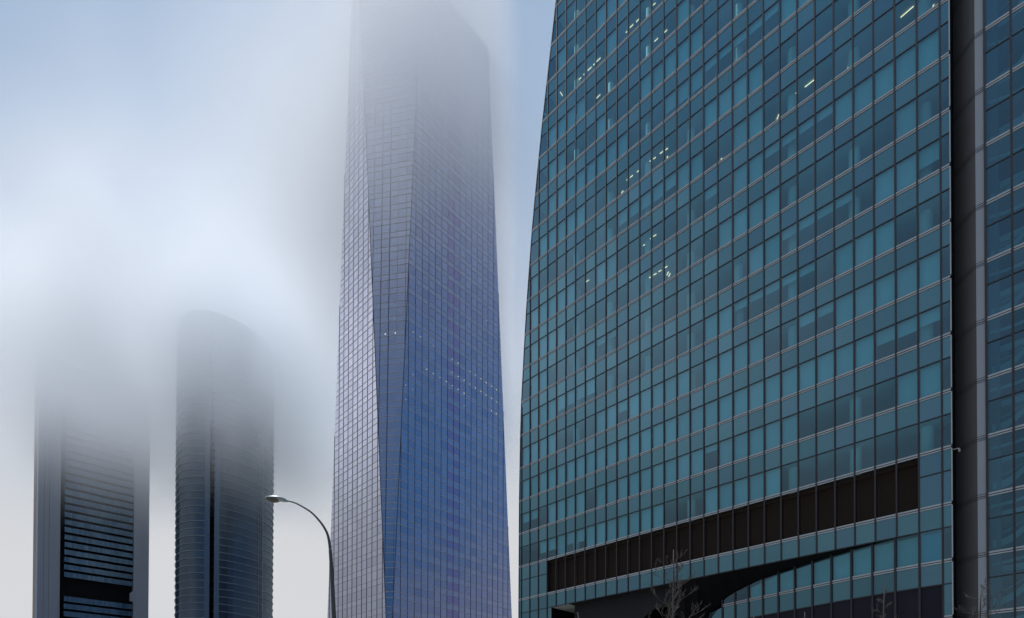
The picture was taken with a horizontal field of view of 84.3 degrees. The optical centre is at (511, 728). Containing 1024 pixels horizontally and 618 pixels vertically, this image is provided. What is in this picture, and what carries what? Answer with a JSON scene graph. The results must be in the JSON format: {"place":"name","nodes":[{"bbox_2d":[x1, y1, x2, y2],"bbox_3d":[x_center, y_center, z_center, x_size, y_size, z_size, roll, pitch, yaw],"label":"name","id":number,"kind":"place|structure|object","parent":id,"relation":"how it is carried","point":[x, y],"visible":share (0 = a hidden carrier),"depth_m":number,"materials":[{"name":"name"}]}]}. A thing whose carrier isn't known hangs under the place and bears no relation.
{"place":"outdoors","nodes":[
{"label":"outdoors","id":0,"kind":"place"},
{"bbox_2d":[32,352,149,617],"bbox_3d":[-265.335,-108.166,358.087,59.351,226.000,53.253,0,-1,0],"label":"slab tower","id":1,"kind":"structure","parent":0,"point":[91,494],"depth_m":348.04,"materials":[{"name":"glass"}]},
{"bbox_2d":[174,310,274,617],"bbox_3d":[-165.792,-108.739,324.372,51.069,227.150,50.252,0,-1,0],"label":"round tower","id":2,"kind":"structure","parent":0,"point":[224,464],"depth_m":304.83,"materials":[{"name":"grey glass"}]},
{"bbox_2d":[0,0,555,617],"label":"sky","id":3,"kind":"structure","parent":0,"point":[161,161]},
{"bbox_2d":[265,496,335,617],"bbox_3d":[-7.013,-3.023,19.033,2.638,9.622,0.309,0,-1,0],"label":"street lamp","id":4,"kind":"object","parent":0,"point":[274,499],"visible":1,"depth_m":19.01,"materials":[{"name":"metal"}]},
{"bbox_2d":[327,0,511,617],"bbox_3d":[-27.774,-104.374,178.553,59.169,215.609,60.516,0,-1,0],"label":"crystal tower","id":5,"kind":"structure","parent":0,"point":[419,522],"depth_m":160.71,"materials":[{"name":"blue glass"}]},
{"bbox_2d":[373,281,380,289],"bbox_3d":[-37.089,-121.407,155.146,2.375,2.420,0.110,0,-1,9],"label":"window","id":6,"kind":"structure","parent":5,"relation":"in","point":[376,285],"depth_m":155.15,"materials":[{"name":"blue glass"}]},
{"bbox_2d":[373,267,380,275],"bbox_3d":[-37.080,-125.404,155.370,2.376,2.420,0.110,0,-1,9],"label":"window","id":7,"kind":"structure","parent":5,"relation":"in","point":[376,271],"depth_m":155.38,"materials":[{"name":"blue glass"}]},
{"bbox_2d":[379,437,385,444],"bbox_3d":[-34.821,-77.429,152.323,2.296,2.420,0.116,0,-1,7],"label":"window","id":8,"kind":"structure","parent":5,"relation":"in","point":[382,440],"depth_m":152.32,"materials":[{"name":"blue glass"}]},
{"bbox_2d":[379,422,386,430],"bbox_3d":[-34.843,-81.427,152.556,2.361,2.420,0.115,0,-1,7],"label":"window","id":9,"kind":"structure","parent":5,"relation":"in","point":[382,425],"depth_m":152.56,"materials":[{"name":"blue glass"}]},
{"bbox_2d":[379,408,386,415],"bbox_3d":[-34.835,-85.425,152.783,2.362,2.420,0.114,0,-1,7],"label":"window","id":10,"kind":"structure","parent":5,"relation":"in","point":[382,411],"depth_m":152.78,"materials":[{"name":"blue glass"}]},
{"bbox_2d":[379,393,386,401],"bbox_3d":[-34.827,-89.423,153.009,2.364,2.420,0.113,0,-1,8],"label":"window","id":11,"kind":"structure","parent":5,"relation":"in","point":[382,397],"depth_m":153.01,"materials":[{"name":"blue glass"}]},
{"bbox_2d":[379,379,386,387],"bbox_3d":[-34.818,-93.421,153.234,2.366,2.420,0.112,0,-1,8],"label":"window","id":12,"kind":"structure","parent":5,"relation":"in","point":[382,383],"depth_m":153.27,"materials":[{"name":"blue glass"}]},
{"bbox_2d":[379,365,386,373],"bbox_3d":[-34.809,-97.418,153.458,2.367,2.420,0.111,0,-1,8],"label":"window","id":13,"kind":"structure","parent":5,"relation":"in","point":[383,368],"depth_m":153.45,"materials":[{"name":"blue glass"}]},
{"bbox_2d":[380,451,385,458],"bbox_3d":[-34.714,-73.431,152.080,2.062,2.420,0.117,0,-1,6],"label":"window","id":14,"kind":"structure","parent":5,"relation":"in","point":[382,453],"depth_m":152.07,"materials":[{"name":"blue glass"}]},
{"bbox_2d":[380,465,385,473],"bbox_3d":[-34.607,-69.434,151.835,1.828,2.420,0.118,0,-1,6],"label":"window","id":15,"kind":"structure","parent":5,"relation":"in","point":[382,468],"depth_m":151.82,"materials":[{"name":"blue glass"}]},
{"bbox_2d":[380,351,387,358],"bbox_3d":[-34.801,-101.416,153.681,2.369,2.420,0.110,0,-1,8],"label":"window","id":16,"kind":"structure","parent":5,"relation":"in","point":[383,354],"depth_m":153.68,"materials":[{"name":"blue glass"}]},
{"bbox_2d":[380,336,387,344],"bbox_3d":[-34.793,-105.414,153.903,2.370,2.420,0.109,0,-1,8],"label":"window","id":17,"kind":"structure","parent":5,"relation":"in","point":[383,340],"depth_m":153.91,"materials":[{"name":"blue glass"}]},
{"bbox_2d":[380,322,387,330],"bbox_3d":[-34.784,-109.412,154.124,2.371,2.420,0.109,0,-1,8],"label":"window","id":18,"kind":"structure","parent":5,"relation":"in","point":[383,326],"depth_m":154.13,"materials":[{"name":"blue glass"}]},
{"bbox_2d":[380,308,387,316],"bbox_3d":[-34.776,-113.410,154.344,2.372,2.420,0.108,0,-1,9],"label":"window","id":19,"kind":"structure","parent":5,"relation":"in","point":[383,312],"depth_m":154.36,"materials":[{"name":"blue glass"}]},
{"bbox_2d":[381,294,388,302],"bbox_3d":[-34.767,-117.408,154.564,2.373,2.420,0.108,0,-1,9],"label":"window","id":20,"kind":"structure","parent":5,"relation":"in","point":[384,298],"depth_m":154.58,"materials":[{"name":"blue glass"}]},
{"bbox_2d":[381,280,388,288],"bbox_3d":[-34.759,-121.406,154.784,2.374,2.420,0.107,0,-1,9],"label":"window","id":21,"kind":"structure","parent":5,"relation":"in","point":[384,284],"depth_m":154.77,"materials":[{"name":"blue glass"}]},
{"bbox_2d":[381,266,388,274],"bbox_3d":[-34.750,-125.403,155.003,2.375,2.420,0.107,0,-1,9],"label":"window","id":22,"kind":"structure","parent":5,"relation":"in","point":[384,270],"depth_m":155.00,"materials":[{"name":"blue glass"}]},
{"bbox_2d":[385,568,392,576],"bbox_3d":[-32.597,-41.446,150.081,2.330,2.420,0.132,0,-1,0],"label":"window","id":23,"kind":"structure","parent":5,"relation":"in","point":[388,571],"depth_m":150.08,"materials":[{"name":"blue glass"}]},
{"bbox_2d":[385,583,392,590],"bbox_3d":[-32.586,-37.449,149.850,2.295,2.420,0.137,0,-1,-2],"label":"window","id":24,"kind":"structure","parent":5,"relation":"in","point":[388,586],"depth_m":149.86,"materials":[{"name":"blue glass"}]},
{"bbox_2d":[386,613,391,617],"bbox_3d":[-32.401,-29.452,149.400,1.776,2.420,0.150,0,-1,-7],"label":"window","id":25,"kind":"structure","parent":5,"relation":"in","point":[388,615],"depth_m":149.43,"materials":[{"name":"blue glass"}]},
{"bbox_2d":[385,553,393,561],"bbox_3d":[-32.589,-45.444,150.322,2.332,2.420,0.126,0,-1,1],"label":"window","id":26,"kind":"structure","parent":5,"relation":"in","point":[388,556],"depth_m":150.30,"materials":[{"name":"blue glass"}]},
{"bbox_2d":[385,538,393,546],"bbox_3d":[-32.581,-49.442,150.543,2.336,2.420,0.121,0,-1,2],"label":"window","id":27,"kind":"structure","parent":5,"relation":"in","point":[389,542],"depth_m":150.52,"materials":[{"name":"blue glass"}]},
{"bbox_2d":[385,524,393,531],"bbox_3d":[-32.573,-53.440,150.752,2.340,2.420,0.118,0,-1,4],"label":"window","id":28,"kind":"structure","parent":5,"relation":"in","point":[388,527],"depth_m":150.74,"materials":[{"name":"blue glass"}]},
{"bbox_2d":[386,598,392,605],"bbox_3d":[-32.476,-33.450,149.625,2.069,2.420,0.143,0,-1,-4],"label":"window","id":29,"kind":"structure","parent":5,"relation":"in","point":[389,601],"depth_m":149.64,"materials":[{"name":"blue glass"}]},
{"bbox_2d":[386,509,393,516],"bbox_3d":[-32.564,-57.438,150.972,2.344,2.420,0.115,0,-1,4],"label":"window","id":30,"kind":"structure","parent":5,"relation":"in","point":[389,512],"depth_m":150.97,"materials":[{"name":"blue glass"}]},
{"bbox_2d":[386,494,393,502],"bbox_3d":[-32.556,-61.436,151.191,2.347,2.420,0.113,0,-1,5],"label":"window","id":31,"kind":"structure","parent":5,"relation":"in","point":[389,497],"depth_m":151.19,"materials":[{"name":"blue glass"}]},
{"bbox_2d":[386,480,394,487],"bbox_3d":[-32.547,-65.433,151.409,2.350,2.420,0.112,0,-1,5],"label":"window","id":32,"kind":"structure","parent":5,"relation":"in","point":[389,483],"depth_m":151.41,"materials":[{"name":"blue glass"}]},
{"bbox_2d":[386,465,394,473],"bbox_3d":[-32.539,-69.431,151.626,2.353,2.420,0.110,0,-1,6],"label":"window","id":33,"kind":"structure","parent":5,"relation":"in","point":[389,468],"depth_m":151.63,"materials":[{"name":"blue glass"}]},
{"bbox_2d":[386,450,394,458],"bbox_3d":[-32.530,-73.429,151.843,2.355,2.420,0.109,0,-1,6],"label":"window","id":34,"kind":"structure","parent":5,"relation":"in","point":[390,454],"depth_m":151.85,"materials":[{"name":"blue glass"}]},
{"bbox_2d":[387,436,394,444],"bbox_3d":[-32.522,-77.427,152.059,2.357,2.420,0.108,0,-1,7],"label":"window","id":35,"kind":"structure","parent":5,"relation":"in","point":[390,439],"depth_m":152.07,"materials":[{"name":"blue glass"}]},
{"bbox_2d":[387,422,394,429],"bbox_3d":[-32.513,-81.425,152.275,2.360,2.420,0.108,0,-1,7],"label":"window","id":36,"kind":"structure","parent":5,"relation":"in","point":[390,425],"depth_m":152.28,"materials":[{"name":"blue glass"}]},
{"bbox_2d":[387,407,395,415],"bbox_3d":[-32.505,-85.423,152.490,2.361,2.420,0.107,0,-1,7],"label":"window","id":37,"kind":"structure","parent":5,"relation":"in","point":[392,410],"depth_m":152.48,"materials":[{"name":"blue glass"}]},
{"bbox_2d":[387,393,395,400],"bbox_3d":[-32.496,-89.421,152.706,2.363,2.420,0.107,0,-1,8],"label":"window","id":38,"kind":"structure","parent":5,"relation":"in","point":[390,396],"depth_m":152.71,"materials":[{"name":"blue glass"}]},
{"bbox_2d":[388,378,395,386],"bbox_3d":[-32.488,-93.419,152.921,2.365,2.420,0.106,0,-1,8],"label":"window","id":39,"kind":"structure","parent":5,"relation":"in","point":[391,382],"depth_m":152.89,"materials":[{"name":"blue glass"}]},
{"bbox_2d":[388,364,395,372],"bbox_3d":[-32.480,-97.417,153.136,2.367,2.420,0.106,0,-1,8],"label":"window","id":40,"kind":"structure","parent":5,"relation":"in","point":[391,368],"depth_m":153.12,"materials":[{"name":"blue glass"}]},
{"bbox_2d":[388,350,395,358],"bbox_3d":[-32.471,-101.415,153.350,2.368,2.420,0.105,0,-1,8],"label":"window","id":41,"kind":"structure","parent":5,"relation":"in","point":[391,353],"depth_m":153.36,"materials":[{"name":"blue glass"}]},
{"bbox_2d":[388,336,396,343],"bbox_3d":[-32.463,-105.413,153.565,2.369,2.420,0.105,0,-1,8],"label":"window","id":42,"kind":"structure","parent":5,"relation":"in","point":[391,339],"depth_m":153.57,"materials":[{"name":"blue glass"}]},
{"bbox_2d":[388,321,396,329],"bbox_3d":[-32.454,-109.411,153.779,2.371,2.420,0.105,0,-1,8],"label":"window","id":43,"kind":"structure","parent":5,"relation":"in","point":[391,325],"depth_m":153.79,"materials":[{"name":"blue glass"}]},
{"bbox_2d":[389,307,396,315],"bbox_3d":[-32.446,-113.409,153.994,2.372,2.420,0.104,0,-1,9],"label":"window","id":44,"kind":"structure","parent":5,"relation":"in","point":[392,311],"depth_m":153.98,"materials":[{"name":"blue glass"}]},
{"bbox_2d":[389,293,396,301],"bbox_3d":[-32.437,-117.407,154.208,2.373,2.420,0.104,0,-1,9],"label":"window","id":45,"kind":"structure","parent":5,"relation":"in","point":[392,297],"depth_m":154.21,"materials":[{"name":"blue glass"}]},
{"bbox_2d":[389,279,396,287],"bbox_3d":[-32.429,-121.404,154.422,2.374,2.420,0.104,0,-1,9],"label":"window","id":46,"kind":"structure","parent":5,"relation":"in","point":[392,283],"depth_m":154.43,"materials":[{"name":"blue glass"}]},
{"bbox_2d":[389,265,396,273],"bbox_3d":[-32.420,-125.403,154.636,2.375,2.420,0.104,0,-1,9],"label":"window","id":47,"kind":"structure","parent":5,"relation":"in","point":[392,269],"depth_m":154.66,"materials":[{"name":"blue glass"}]},
{"bbox_2d":[393,613,399,617],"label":"window","id":48,"kind":"structure","parent":5,"relation":"in","point":[395,615],"depth_m":150.45,"materials":[{"name":"blue glass"}]},
{"bbox_2d":[393,598,399,607],"bbox_3d":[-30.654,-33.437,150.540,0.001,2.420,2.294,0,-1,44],"label":"window","id":49,"kind":"structure","parent":5,"relation":"in","point":[396,601],"depth_m":150.49,"materials":[{"name":"blue glass"}]},
{"bbox_2d":[396,392,401,400],"bbox_3d":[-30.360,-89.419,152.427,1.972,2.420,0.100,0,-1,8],"label":"window","id":50,"kind":"structure","parent":5,"relation":"in","point":[398,395],"depth_m":152.45,"materials":[{"name":"blue glass"}]},
{"bbox_2d":[396,407,401,414],"bbox_3d":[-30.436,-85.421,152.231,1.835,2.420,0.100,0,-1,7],"label":"window","id":51,"kind":"structure","parent":5,"relation":"in","point":[398,409],"depth_m":152.22,"materials":[{"name":"blue glass"}]},
{"bbox_2d":[396,378,402,385],"bbox_3d":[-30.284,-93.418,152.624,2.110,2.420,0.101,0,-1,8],"label":"window","id":52,"kind":"structure","parent":5,"relation":"in","point":[399,381],"depth_m":152.63,"materials":[{"name":"blue glass"}]},
{"bbox_2d":[396,349,403,357],"bbox_3d":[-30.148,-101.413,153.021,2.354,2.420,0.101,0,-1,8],"label":"window","id":53,"kind":"structure","parent":5,"relation":"in","point":[399,353],"depth_m":153.04,"materials":[{"name":"blue glass"}]},
{"bbox_2d":[396,363,403,371],"bbox_3d":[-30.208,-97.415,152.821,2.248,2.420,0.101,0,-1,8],"label":"window","id":54,"kind":"structure","parent":5,"relation":"in","point":[399,367],"depth_m":152.82,"materials":[{"name":"blue glass"}]},
{"bbox_2d":[396,335,404,343],"bbox_3d":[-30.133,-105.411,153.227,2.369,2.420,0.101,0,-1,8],"label":"window","id":55,"kind":"structure","parent":5,"relation":"in","point":[400,338],"depth_m":153.23,"materials":[{"name":"blue glass"}]},
{"bbox_2d":[397,320,404,328],"bbox_3d":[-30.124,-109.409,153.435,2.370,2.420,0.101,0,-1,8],"label":"window","id":56,"kind":"structure","parent":5,"relation":"in","point":[400,324],"depth_m":153.42,"materials":[{"name":"blue glass"}]},
{"bbox_2d":[397,306,404,314],"bbox_3d":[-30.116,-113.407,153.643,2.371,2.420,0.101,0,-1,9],"label":"window","id":57,"kind":"structure","parent":5,"relation":"in","point":[400,310],"depth_m":153.64,"materials":[{"name":"blue glass"}]},
{"bbox_2d":[397,292,404,300],"bbox_3d":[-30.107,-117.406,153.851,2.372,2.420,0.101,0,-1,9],"label":"window","id":58,"kind":"structure","parent":5,"relation":"in","point":[400,296],"depth_m":153.87,"materials":[{"name":"blue glass"}]},
{"bbox_2d":[397,278,404,286],"bbox_3d":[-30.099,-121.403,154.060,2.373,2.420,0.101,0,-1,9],"label":"window","id":59,"kind":"structure","parent":5,"relation":"in","point":[400,282],"depth_m":154.09,"materials":[{"name":"blue glass"}]},
{"bbox_2d":[398,264,405,272],"bbox_3d":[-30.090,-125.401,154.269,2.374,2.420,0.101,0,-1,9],"label":"window","id":60,"kind":"structure","parent":5,"relation":"in","point":[401,268],"depth_m":154.24,"materials":[{"name":"blue glass"}]},
{"bbox_2d":[398,250,405,258],"bbox_3d":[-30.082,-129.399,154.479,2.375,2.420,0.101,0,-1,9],"label":"window","id":61,"kind":"structure","parent":5,"relation":"in","point":[401,254],"depth_m":154.47,"materials":[{"name":"blue glass"}]},
{"bbox_2d":[401,600,406,608],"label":"window","id":62,"kind":"structure","parent":5,"relation":"in","point":[403,602],"depth_m":152.34,"materials":[{"name":"blue glass"}]},
{"bbox_2d":[401,585,406,593],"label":"window","id":63,"kind":"structure","parent":5,"relation":"in","point":[403,588],"depth_m":152.26,"materials":[{"name":"blue glass"}]},
{"bbox_2d":[408,601,413,609],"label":"window","id":64,"kind":"structure","parent":5,"relation":"in","point":[410,604],"depth_m":153.75,"materials":[{"name":"blue glass"}]},
{"bbox_2d":[647,550,708,617],"bbox_3d":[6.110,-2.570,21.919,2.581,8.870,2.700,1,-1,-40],"label":"bare tree","id":65,"kind":"object","parent":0,"point":[673,598],"visible":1,"depth_m":21.94,"materials":[{"name":"grey plant"}]},
{"bbox_2d":[518,0,1023,617],"bbox_3d":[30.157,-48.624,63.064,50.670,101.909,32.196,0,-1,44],"label":"office tower","id":66,"kind":"structure","parent":0,"point":[774,342],"depth_m":48.72,"materials":[{"name":"teal glass"}]},
{"bbox_2d":[870,587,896,617],"bbox_3d":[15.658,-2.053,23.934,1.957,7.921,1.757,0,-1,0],"label":"bare tree","id":67,"kind":"object","parent":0,"point":[884,607],"visible":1,"depth_m":24.04,"materials":[{"name":"grey plant"}]},
{"bbox_2d":[953,580,1011,617],"bbox_3d":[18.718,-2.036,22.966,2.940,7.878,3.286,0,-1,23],"label":"bare tree","id":68,"kind":"object","parent":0,"point":[980,609],"visible":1,"depth_m":22.86,"materials":[{"name":"grey plant"}]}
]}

